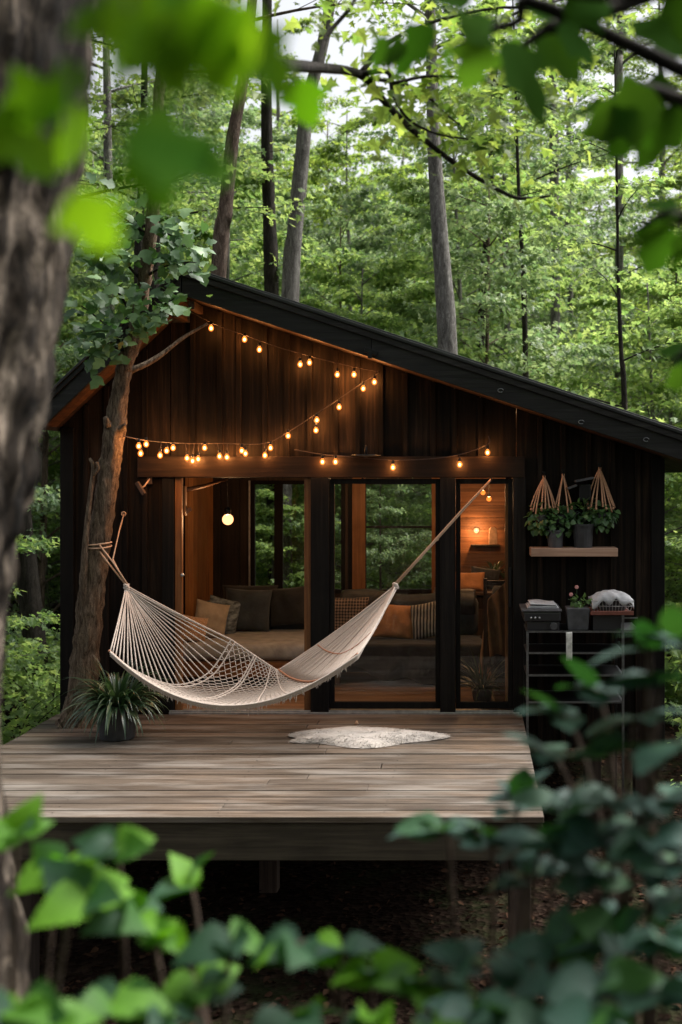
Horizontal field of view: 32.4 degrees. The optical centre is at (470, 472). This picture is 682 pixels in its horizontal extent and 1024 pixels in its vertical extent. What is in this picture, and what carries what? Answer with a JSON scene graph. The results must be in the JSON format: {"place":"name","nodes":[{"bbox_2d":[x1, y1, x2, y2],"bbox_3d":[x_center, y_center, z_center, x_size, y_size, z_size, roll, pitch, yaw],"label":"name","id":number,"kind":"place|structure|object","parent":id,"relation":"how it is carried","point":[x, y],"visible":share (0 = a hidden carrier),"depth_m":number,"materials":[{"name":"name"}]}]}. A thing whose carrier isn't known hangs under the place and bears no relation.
{"place":"outdoors","nodes":[
{"label":"outdoors","id":0,"kind":"place"},
{"bbox_2d":[0,484,681,1023],"bbox_3d":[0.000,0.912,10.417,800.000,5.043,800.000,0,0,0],"label":"ground","id":1,"kind":"structure","parent":0,"point":[412,916],"depth_m":8.71,"materials":[{"name":"soil"}]},
{"bbox_2d":[0,634,59,732],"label":"bush","id":2,"kind":"object","parent":1,"relation":"on","point":[35,683],"visible":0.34,"depth_m":13.88,"materials":[{"name":"green plant"}]},
{"bbox_2d":[0,676,59,745],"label":"bush","id":3,"kind":"object","parent":1,"relation":"on","point":[6,733],"visible":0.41,"depth_m":12.12,"materials":[{"name":"green plant"}]},
{"bbox_2d":[2,631,59,713],"bbox_3d":[-5.587,2.727,15.484,3.151,1.433,2.185,0,0,-42],"label":"bush","id":4,"kind":"object","parent":1,"relation":"on","point":[49,641],"visible":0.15,"depth_m":14.92,"materials":[{"name":"green plant"}]},
{"bbox_2d":[3,534,59,686],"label":"understorey tree","id":5,"kind":"object","parent":1,"relation":"on","point":[27,621],"visible":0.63,"depth_m":13.67,"materials":[{"name":"green plant"}]},
{"bbox_2d":[11,163,133,600],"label":"understorey tree","id":6,"kind":"object","parent":1,"relation":"on","point":[91,170],"visible":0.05,"depth_m":21.09,"materials":[{"name":"green plant"}]},
{"bbox_2d":[0,793,155,1023],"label":"shrub","id":7,"kind":"object","parent":1,"relation":"on","point":[83,884],"visible":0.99,"depth_m":1.77,"materials":[{"name":"green plant"}]},
{"bbox_2d":[4,191,169,648],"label":"understorey tree","id":8,"kind":"object","parent":1,"relation":"on","point":[83,280],"visible":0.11,"depth_m":16.91,"materials":[{"name":"green plant"}]},
{"bbox_2d":[49,88,175,477],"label":"slender tree","id":9,"kind":"object","parent":1,"relation":"on","point":[121,99],"visible":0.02,"depth_m":27.61,"materials":[{"name":"green plant"}]},
{"bbox_2d":[16,37,236,718],"bbox_3d":[-6.689,-4.173,15.495,5.713,15.037,6.317,0,0,-27],"label":"forest tree","id":10,"kind":"object","parent":1,"relation":"on","point":[30,601],"visible":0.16,"depth_m":15.20,"materials":[{"name":"green plant"}]},
{"bbox_2d":[55,86,216,728],"bbox_3d":[-2.848,-1.182,9.682,1.674,9.241,1.082,0,0,0],"label":"leaning tree","id":11,"kind":"object","parent":1,"relation":"on","point":[93,573],"visible":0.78,"depth_m":9.59,"materials":[{"name":"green plant"}]},
{"bbox_2d":[123,372,379,463],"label":"string lights","id":12,"kind":"object","parent":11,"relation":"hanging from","point":[244,452],"visible":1,"depth_m":10.31,"materials":[{"name":"yellow glass"}]},
{"bbox_2d":[88,477,491,714],"bbox_3d":[-1.553,0.951,9.648,3.490,1.836,1.482,0,0,0],"label":"hammock","id":13,"kind":"object","parent":11,"relation":"hanging from","point":[304,668],"visible":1,"depth_m":9.55,"materials":[{"name":"fabric"}]},
{"bbox_2d":[8,188,303,659],"bbox_3d":[-6.830,-0.917,19.374,9.410,8.263,7.205,0,0,9],"label":"understorey tree","id":14,"kind":"object","parent":1,"relation":"on","point":[63,333],"visible":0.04,"depth_m":19.15,"materials":[{"name":"green plant"}]},
{"bbox_2d":[33,154,296,574],"bbox_3d":[-7.547,-1.674,23.896,7.626,9.776,7.286,0,0,-2],"label":"understorey tree","id":15,"kind":"object","parent":1,"relation":"on","point":[80,298],"visible":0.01,"depth_m":22.47,"materials":[{"name":"green plant"}]},
{"bbox_2d":[91,88,277,256],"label":"slender tree","id":16,"kind":"object","parent":1,"relation":"on","point":[135,112],"visible":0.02,"depth_m":31.50,"materials":[{"name":"green plant"}]},
{"bbox_2d":[88,47,292,317],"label":"forest tree","id":17,"kind":"object","parent":1,"relation":"on","point":[107,146],"visible":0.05,"depth_m":20.36,"materials":[{"name":"green plant"}]},
{"bbox_2d":[48,194,338,570],"bbox_3d":[-5.847,-1.333,23.976,7.097,8.954,6.780,0,0,27],"label":"understorey tree","id":18,"kind":"object","parent":1,"relation":"on","point":[238,226],"visible":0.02,"depth_m":23.92,"materials":[{"name":"green plant"}]},
{"bbox_2d":[49,204,340,575],"bbox_3d":[-4.932,-0.909,21.994,6.461,8.467,8.439,0,0,23],"label":"understorey tree","id":19,"kind":"object","parent":1,"relation":"on","point":[236,248],"visible":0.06,"depth_m":20.95,"materials":[{"name":"green plant"}]},
{"bbox_2d":[88,74,310,300],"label":"slender tree","id":20,"kind":"object","parent":1,"relation":"on","point":[249,114],"visible":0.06,"depth_m":28.49,"materials":[{"name":"green plant"}]},
{"bbox_2d":[78,39,331,283],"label":"forest tree","id":21,"kind":"object","parent":1,"relation":"on","point":[145,103],"visible":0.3,"depth_m":16.44,"materials":[{"name":"green plant"}]},
{"bbox_2d":[89,50,320,291],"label":"forest tree","id":22,"kind":"object","parent":1,"relation":"on","point":[262,165],"visible":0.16,"depth_m":17.55,"materials":[{"name":"green plant"}]},
{"bbox_2d":[93,0,320,271],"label":"tall tree","id":23,"kind":"object","parent":1,"relation":"on","point":[285,162],"visible":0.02,"depth_m":35.45,"materials":[{"name":"green plant"}]},
{"bbox_2d":[74,852,347,1023],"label":"shrub","id":24,"kind":"object","parent":1,"relation":"on","point":[207,949],"visible":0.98,"depth_m":1.76,"materials":[{"name":"green plant"}]},
{"bbox_2d":[46,167,431,587],"bbox_3d":[-3.831,-1.046,19.528,6.946,8.501,6.636,0,0,16],"label":"understorey tree","id":25,"kind":"object","parent":1,"relation":"on","point":[319,258],"visible":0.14,"depth_m":18.82,"materials":[{"name":"green plant"}]},
{"bbox_2d":[92,0,442,277],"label":"forest tree","id":26,"kind":"object","parent":1,"relation":"on","point":[221,231],"visible":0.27,"depth_m":15.55,"materials":[{"name":"brown plant"}]},
{"bbox_2d":[261,0,278,581],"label":"forest tree","id":27,"kind":"object","parent":1,"relation":"on","point":[270,250],"visible":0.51,"depth_m":18.34,"materials":[{"name":"black plant"}]},
{"bbox_2d":[1,714,543,991],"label":"deck","id":28,"kind":"structure","parent":1,"relation":"on","point":[264,792],"depth_m":8.01,"materials":[{"name":"brown wood"}]},
{"bbox_2d":[60,649,170,743],"bbox_3d":[-2.887,1.804,9.400,0.946,0.690,0.961,0,0,0],"label":"potted plant","id":29,"kind":"object","parent":28,"relation":"on","point":[116,703],"visible":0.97,"depth_m":9.27,"materials":[{"name":"green plant"}]},
{"bbox_2d":[288,725,449,748],"bbox_3d":[-0.858,2.117,9.380,1.293,0.065,0.725,0,0,20],"label":"sheepskin rug","id":30,"kind":"object","parent":28,"relation":"on","point":[357,736],"visible":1,"depth_m":9.30,"materials":[{"name":"fur"}]},
{"bbox_2d":[193,113,355,503],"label":"slender tree","id":31,"kind":"object","parent":1,"relation":"on","point":[292,133],"visible":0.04,"depth_m":31.20,"materials":[{"name":"green plant"}]},
{"bbox_2d":[221,16,368,236],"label":"tall tree","id":32,"kind":"object","parent":1,"relation":"on","point":[276,113],"visible":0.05,"depth_m":48.54,"materials":[{"name":"green plant"}]},
{"bbox_2d":[271,0,334,586],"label":"forest tree","id":33,"kind":"object","parent":1,"relation":"on","point":[290,289],"visible":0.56,"depth_m":17.32,"materials":[{"name":"grey plant"}]},
{"bbox_2d":[244,133,380,311],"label":"slender tree","id":34,"kind":"object","parent":1,"relation":"on","point":[342,138],"visible":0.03,"depth_m":35.22,"materials":[{"name":"green plant"}]},
{"bbox_2d":[255,488,378,588],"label":"understorey tree","id":35,"kind":"object","parent":1,"relation":"on","point":[262,544],"visible":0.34,"depth_m":16.79,"materials":[{"name":"green plant"}]},
{"bbox_2d":[260,108,387,312],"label":"tall tree","id":36,"kind":"object","parent":1,"relation":"on","point":[341,133],"visible":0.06,"depth_m":44.66,"materials":[{"name":"green plant"}]},
{"bbox_2d":[0,0,653,1000],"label":"tree","id":37,"kind":"object","parent":1,"relation":"on","point":[50,214],"visible":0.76,"depth_m":2.45,"materials":[{"name":"green plant"}]},
{"bbox_2d":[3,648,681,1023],"bbox_3d":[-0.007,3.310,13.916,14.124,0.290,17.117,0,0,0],"label":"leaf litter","id":38,"kind":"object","parent":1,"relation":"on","point":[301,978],"visible":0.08,"depth_m":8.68,"materials":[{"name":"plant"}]},
{"bbox_2d":[261,484,430,588],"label":"understorey tree","id":39,"kind":"object","parent":1,"relation":"on","point":[395,523],"visible":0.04,"depth_m":18.51,"materials":[{"name":"green plant"}]},
{"bbox_2d":[275,187,419,501],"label":"understorey tree","id":40,"kind":"object","parent":1,"relation":"on","point":[358,233],"visible":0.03,"depth_m":33.29,"materials":[{"name":"green plant"}]},
{"bbox_2d":[255,184,458,586],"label":"understorey tree","id":41,"kind":"object","parent":1,"relation":"on","point":[373,219],"visible":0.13,"depth_m":23.68,"materials":[{"name":"green plant"}]},
{"bbox_2d":[245,921,477,1023],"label":"shrub","id":42,"kind":"object","parent":1,"relation":"on","point":[393,971],"visible":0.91,"depth_m":1.81,"materials":[{"name":"green plant"}]},
{"bbox_2d":[44,263,681,832],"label":"cabin","id":43,"kind":"object","parent":1,"relation":"on","point":[416,401],"visible":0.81,"depth_m":10.42,"materials":[{"name":"brown wood"}]},
{"bbox_2d":[183,600,303,685],"bbox_3d":[-2.215,1.780,12.262,1.510,0.740,1.350,0,0,0],"label":"daybed","id":44,"kind":"object","parent":43,"relation":"on","point":[277,647],"visible":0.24,"depth_m":11.62,"materials":[{"name":"fabric"}]},
{"bbox_2d":[183,614,207,641],"bbox_3d":[-2.815,1.590,11.787,0.247,0.314,0.231,0,0,0],"label":"cushion","id":45,"kind":"object","parent":44,"relation":"on","point":[203,621],"visible":0.68,"depth_m":11.72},
{"bbox_2d":[195,599,229,637],"bbox_3d":[-2.704,1.525,12.038,0.446,0.449,0.175,0,0,-35],"label":"cushion","id":46,"kind":"object","parent":44,"relation":"on","point":[215,614],"visible":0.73,"depth_m":11.99,"materials":[{"name":"beige fabric"}]},
{"bbox_2d":[210,595,239,633],"bbox_3d":[-2.640,1.520,12.345,0.453,0.458,0.146,0,0,-34],"label":"cushion","id":47,"kind":"object","parent":44,"relation":"on","point":[232,618],"visible":0.46,"depth_m":12.35,"materials":[{"name":"brown fabric"}]},
{"bbox_2d":[226,588,271,631],"bbox_3d":[-2.413,1.480,12.542,0.514,0.474,0.234,0,0,0],"label":"cushion","id":48,"kind":"object","parent":44,"relation":"on","point":[254,611],"visible":0.84,"depth_m":12.48,"materials":[{"name":"brown fabric"}]},
{"bbox_2d":[269,586,303,626],"bbox_3d":[-1.976,1.450,12.624,0.502,0.461,0.213,0,0,15],"label":"cushion","id":49,"kind":"object","parent":44,"relation":"on","point":[286,606],"visible":0.81,"depth_m":12.54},
{"bbox_2d":[191,312,379,384],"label":"string lights","id":50,"kind":"object","parent":43,"relation":"hanging from","point":[300,363],"visible":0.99,"depth_m":10.30,"materials":[{"name":"glass"}]},
{"bbox_2d":[249,481,344,592],"bbox_3d":[-2.071,0.775,13.821,1.142,1.370,0.082,0,0,0],"label":"window","id":51,"kind":"structure","parent":43,"relation":"in","point":[278,485],"depth_m":13.79,"materials":[{"name":"black glass"}]},
{"bbox_2d":[330,479,439,708],"bbox_3d":[-0.773,1.086,10.447,0.993,2.068,0.040,0,0,0],"label":"sliding door","id":52,"kind":"structure","parent":43,"relation":"in","point":[334,704],"depth_m":10.43,"materials":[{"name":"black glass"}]},
{"bbox_2d":[348,484,431,592],"bbox_3d":[-0.930,0.760,13.827,1.060,1.340,0.070,0,0,0],"label":"window","id":53,"kind":"structure","parent":43,"relation":"in","point":[349,485],"depth_m":13.79,"materials":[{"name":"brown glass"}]},
{"bbox_2d":[295,436,489,469],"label":"string lights","id":54,"kind":"object","parent":43,"relation":"attached to","point":[393,467],"visible":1,"depth_m":10.32,"materials":[{"name":"black plastic"}]},
{"bbox_2d":[335,599,477,683],"bbox_3d":[-0.670,1.750,12.227,1.500,0.800,0.900,0,0,0],"label":"sofa","id":55,"kind":"object","parent":43,"relation":"on","point":[469,624],"visible":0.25,"depth_m":12.44,"materials":[{"name":"grey fabric"}]},
{"bbox_2d":[335,597,368,635],"bbox_3d":[-1.335,1.520,12.277,0.500,0.410,0.191,0,0,6],"label":"cushion","id":56,"kind":"object","parent":55,"relation":"on","point":[347,610],"visible":0.39,"depth_m":12.22,"materials":[{"name":"fabric"}]},
{"bbox_2d":[340,589,475,613],"bbox_3d":[-0.675,1.383,12.557,1.453,0.258,0.308,0,0,0],"label":"rumpled throw","id":57,"kind":"object","parent":55,"relation":"on","point":[468,601],"visible":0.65,"depth_m":12.42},
{"bbox_2d":[342,635,481,684],"bbox_3d":[-0.591,1.933,12.017,1.461,0.415,0.744,0,0,0],"label":"throw blanket","id":58,"kind":"object","parent":55,"relation":"on","point":[387,658],"visible":0.62,"depth_m":11.71,"materials":[{"name":"fabric"}]},
{"bbox_2d":[372,605,412,638],"bbox_3d":[-0.805,1.550,12.140,0.459,0.385,0.211,0,0,0],"label":"cushion","id":59,"kind":"object","parent":58,"relation":"on","point":[396,621],"visible":0.74,"depth_m":12.07,"materials":[{"name":"fabric"}]},
{"bbox_2d":[410,601,434,638],"bbox_3d":[-0.464,1.540,12.117,0.386,0.430,0.227,0,0,0],"label":"cushion","id":60,"kind":"object","parent":58,"relation":"on","point":[423,619],"visible":0.81,"depth_m":12.05,"materials":[{"name":"fabric"}]},
{"bbox_2d":[461,647,504,700],"bbox_3d":[0.113,1.885,10.988,0.863,0.530,0.756,0,0,40],"label":"potted plant","id":61,"kind":"object","parent":43,"relation":"on","point":[482,690],"visible":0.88,"depth_m":10.92,"materials":[{"name":"green plant"}]},
{"bbox_2d":[456,479,512,708],"bbox_3d":[0.121,1.086,10.432,0.512,2.068,0.070,0,0,0],"label":"sliding door","id":62,"kind":"structure","parent":43,"relation":"in","point":[508,704],"depth_m":10.43,"materials":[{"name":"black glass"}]},
{"bbox_2d":[523,471,556,536],"bbox_3d":[0.611,0.274,10.296,0.298,0.581,0.242,0,0,0],"label":"hanging planter","id":63,"kind":"object","parent":43,"relation":"hanging from","point":[535,528],"visible":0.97,"depth_m":10.26,"materials":[{"name":"green plant"}]},
{"bbox_2d":[549,469,577,537],"bbox_3d":[0.806,0.272,10.283,0.262,0.611,0.250,0,0,33],"label":"hanging planter","id":64,"kind":"object","parent":43,"relation":"hanging from","point":[565,517],"visible":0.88,"depth_m":10.27,"materials":[{"name":"green plant"}]},
{"bbox_2d":[529,547,617,556],"bbox_3d":[0.907,0.695,10.276,0.764,0.073,0.239,0,0,0],"label":"wall shelf","id":65,"kind":"object","parent":43,"relation":"attached to","point":[573,552],"depth_m":10.16,"materials":[{"name":"brown wood"}]},
{"bbox_2d":[536,503,576,547],"bbox_3d":[0.764,0.461,10.268,0.375,0.397,0.278,0,0,0],"label":"potted plant","id":66,"kind":"object","parent":65,"relation":"on","point":[554,536],"visible":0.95,"depth_m":10.22,"materials":[{"name":"green plant"}]},
{"bbox_2d":[566,497,598,547],"bbox_3d":[1.001,0.434,10.262,0.346,0.450,0.269,0,0,0],"label":"potted plant","id":67,"kind":"object","parent":65,"relation":"on","point":[582,533],"visible":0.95,"depth_m":10.21,"materials":[{"name":"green plant"}]},
{"bbox_2d":[585,463,620,533],"bbox_3d":[1.167,0.226,10.274,0.273,0.635,0.258,0,0,-36],"label":"hanging planter","id":68,"kind":"object","parent":43,"relation":"hanging from","point":[602,519],"visible":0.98,"depth_m":10.26,"materials":[{"name":"green plant"}]},
{"bbox_2d":[255,103,477,500],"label":"slender tree","id":69,"kind":"object","parent":1,"relation":"on","point":[328,156],"visible":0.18,"depth_m":28.56,"materials":[{"name":"green plant"}]},
{"bbox_2d":[263,257,491,585],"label":"understorey tree","id":70,"kind":"object","parent":1,"relation":"on","point":[382,288],"visible":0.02,"depth_m":24.85,"materials":[{"name":"green plant"}]},
{"bbox_2d":[255,250,505,588],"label":"understorey tree","id":71,"kind":"object","parent":1,"relation":"on","point":[392,266],"visible":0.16,"depth_m":19.24,"materials":[{"name":"green plant"}]},
{"bbox_2d":[83,158,681,424],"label":"tree","id":72,"kind":"object","parent":1,"relation":"on","point":[422,175],"depth_m":58.53,"materials":[{"name":"green plant"}]},
{"bbox_2d":[335,478,431,588],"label":"understorey tree","id":73,"kind":"object","parent":1,"relation":"on","point":[379,539],"visible":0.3,"depth_m":16.43,"materials":[{"name":"green plant"}]},
{"bbox_2d":[366,136,467,329],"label":"tall tree","id":74,"kind":"object","parent":1,"relation":"on","point":[409,151],"visible":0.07,"depth_m":56.70,"materials":[{"name":"green plant"}]},
{"bbox_2d":[366,484,471,588],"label":"understorey tree","id":75,"kind":"object","parent":1,"relation":"on","point":[423,515],"visible":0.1,"depth_m":16.87,"materials":[{"name":"green plant"}]},
{"bbox_2d":[266,79,605,575],"bbox_3d":[-0.744,-2.027,22.203,7.607,10.434,7.962,0,0,5],"label":"understorey tree","id":76,"kind":"object","parent":1,"relation":"on","point":[397,182],"visible":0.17,"depth_m":21.40,"materials":[{"name":"green plant"}]},
{"bbox_2d":[384,231,577,532],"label":"understorey tree","id":77,"kind":"object","parent":1,"relation":"on","point":[495,311],"visible":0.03,"depth_m":26.97,"materials":[{"name":"green plant"}]},
{"bbox_2d":[292,181,681,588],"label":"understorey tree","id":78,"kind":"object","parent":1,"relation":"on","point":[500,212],"visible":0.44,"depth_m":18.77,"materials":[{"name":"green plant"}]},
{"bbox_2d":[349,1,635,358],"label":"forest tree","id":79,"kind":"object","parent":1,"relation":"on","point":[561,172],"visible":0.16,"depth_m":23.02,"materials":[{"name":"green plant"}]},
{"bbox_2d":[349,0,661,354],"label":"forest tree","id":80,"kind":"object","parent":1,"relation":"on","point":[446,320],"visible":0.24,"depth_m":15.83,"materials":[{"name":"grey plant"}]},
{"bbox_2d":[342,0,681,529],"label":"slender tree","id":81,"kind":"object","parent":1,"relation":"on","point":[592,228],"visible":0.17,"depth_m":24.02,"materials":[{"name":"green plant"}]},
{"bbox_2d":[371,0,681,390],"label":"overhanging tree","id":82,"kind":"object","parent":1,"relation":"on","point":[627,117],"visible":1,"depth_m":1.87,"materials":[{"name":"green plant"}]},
{"bbox_2d":[439,0,613,377],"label":"sapling","id":83,"kind":"object","parent":1,"relation":"on","point":[569,185],"visible":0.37,"depth_m":19.39,"materials":[{"name":"green plant"}]},
{"bbox_2d":[387,767,681,1023],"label":"shrub","id":84,"kind":"object","parent":1,"relation":"on","point":[572,836],"visible":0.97,"depth_m":1.85,"materials":[{"name":"green plant"}]},
{"bbox_2d":[420,25,681,493],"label":"slender tree","id":85,"kind":"object","parent":1,"relation":"on","point":[590,197],"visible":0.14,"depth_m":27.41,"materials":[{"name":"green plant"}]},
{"bbox_2d":[423,884,681,1023],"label":"shrub","id":86,"kind":"object","parent":1,"relation":"on","point":[575,987],"visible":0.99,"depth_m":1.71,"materials":[{"name":"green plant"}]},
{"bbox_2d":[466,54,645,380],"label":"tall tree","id":87,"kind":"object","parent":1,"relation":"on","point":[612,196],"visible":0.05,"depth_m":50.17,"materials":[{"name":"green plant"}]},
{"bbox_2d":[524,615,637,794],"bbox_3d":[0.949,2.245,10.057,0.960,2.123,0.500,0,0,0],"label":"metal rack","id":88,"kind":"object","parent":1,"relation":"on","point":[565,696],"visible":0.54,"depth_m":9.96,"materials":[{"name":"metal"}]},
{"bbox_2d":[519,604,561,629],"bbox_3d":[0.600,1.247,10.039,0.344,0.180,0.476,0,0,0],"label":"camping grill","id":89,"kind":"object","parent":88,"relation":"on","point":[541,619],"visible":0.94,"depth_m":9.82,"materials":[{"name":"black metal"}]},
{"bbox_2d":[565,585,592,629],"bbox_3d":[0.942,1.148,9.938,0.260,0.378,0.208,0,0,0],"label":"flower pot","id":90,"kind":"object","parent":88,"relation":"on","point":[577,615],"visible":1,"depth_m":9.84,"materials":[{"name":"ceramic"}]},
{"bbox_2d":[589,613,620,629],"bbox_3d":[1.156,1.269,10.057,0.239,0.135,0.440,0,0,0],"label":"storage box","id":91,"kind":"object","parent":88,"relation":"on","point":[604,622],"visible":0.65,"depth_m":9.84,"materials":[{"name":"black plastic"}]},
{"bbox_2d":[589,607,633,614],"bbox_3d":[1.194,1.182,10.032,0.361,0.035,0.490,0,0,0],"label":"serving tray","id":92,"kind":"object","parent":91,"relation":"on","point":[599,612],"visible":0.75,"depth_m":9.79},
{"bbox_2d":[588,589,633,610],"bbox_3d":[1.205,1.094,9.990,0.360,0.180,0.320,0,0,0],"label":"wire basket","id":93,"kind":"object","parent":92,"relation":"on","point":[609,600],"visible":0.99,"depth_m":9.86,"materials":[{"name":"white fabric"}]},
{"bbox_2d":[498,15,681,545],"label":"sapling","id":94,"kind":"object","parent":1,"relation":"on","point":[626,192],"visible":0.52,"depth_m":15.36,"materials":[{"name":"green plant"}]},
{"bbox_2d":[499,274,681,656],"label":"understorey tree","id":95,"kind":"object","parent":1,"relation":"on","point":[607,304],"visible":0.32,"depth_m":19.41,"materials":[{"name":"green plant"}]},
{"bbox_2d":[504,606,681,1023],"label":"shrub","id":96,"kind":"object","parent":1,"relation":"on","point":[649,757],"visible":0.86,"depth_m":1.86,"materials":[{"name":"green plant"}]},
{"bbox_2d":[527,270,679,498],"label":"understorey tree","id":97,"kind":"object","parent":1,"relation":"on","point":[579,306],"visible":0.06,"depth_m":30.15,"materials":[{"name":"green plant"}]},
{"bbox_2d":[549,0,659,367],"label":"forest tree","id":98,"kind":"object","parent":1,"relation":"on","point":[554,315],"visible":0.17,"depth_m":24.33,"materials":[{"name":"grey plant"}]},
{"bbox_2d":[535,2,681,405],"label":"forest tree","id":99,"kind":"object","parent":1,"relation":"on","point":[620,62],"visible":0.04,"depth_m":26.33,"materials":[{"name":"grey plant"}]},
{"bbox_2d":[560,1,681,421],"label":"tall tree","id":100,"kind":"object","parent":1,"relation":"on","point":[674,155],"visible":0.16,"depth_m":47.63,"materials":[{"name":"green plant"}]},
{"bbox_2d":[567,158,681,493],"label":"slender tree","id":101,"kind":"object","parent":1,"relation":"on","point":[678,177],"visible":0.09,"depth_m":26.22,"materials":[{"name":"green plant"}]},
{"bbox_2d":[588,225,681,544],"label":"understorey tree","id":102,"kind":"object","parent":1,"relation":"on","point":[632,293],"visible":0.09,"depth_m":24.84,"materials":[{"name":"green plant"}]},
{"bbox_2d":[640,276,681,609],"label":"understorey tree","id":103,"kind":"object","parent":1,"relation":"on","point":[658,313],"visible":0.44,"depth_m":18.24,"materials":[{"name":"green plant"}]},
{"bbox_2d":[665,647,681,723],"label":"bush","id":104,"kind":"object","parent":1,"relation":"on","point":[670,692],"visible":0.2,"depth_m":15.15,"materials":[{"name":"green plant"}]},
{"bbox_2d":[88,0,681,281],"label":"sky","id":105,"kind":"structure","parent":0,"point":[301,44],"materials":[{"name":"white"}]},
{"bbox_2d":[483,578,504,681],"bbox_3d":[0.281,1.590,11.334,0.316,1.120,0.035,0,0,0],"label":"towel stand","id":106,"kind":"object","parent":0,"point":[486,582],"visible":0.43,"depth_m":11.32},
{"bbox_2d":[487,583,504,656],"bbox_3d":[0.280,1.416,11.252,0.244,0.814,0.120,0,0,0],"label":"hanging shawl","id":107,"kind":"object","parent":106,"relation":"hanging from","point":[496,616],"visible":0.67,"depth_m":11.23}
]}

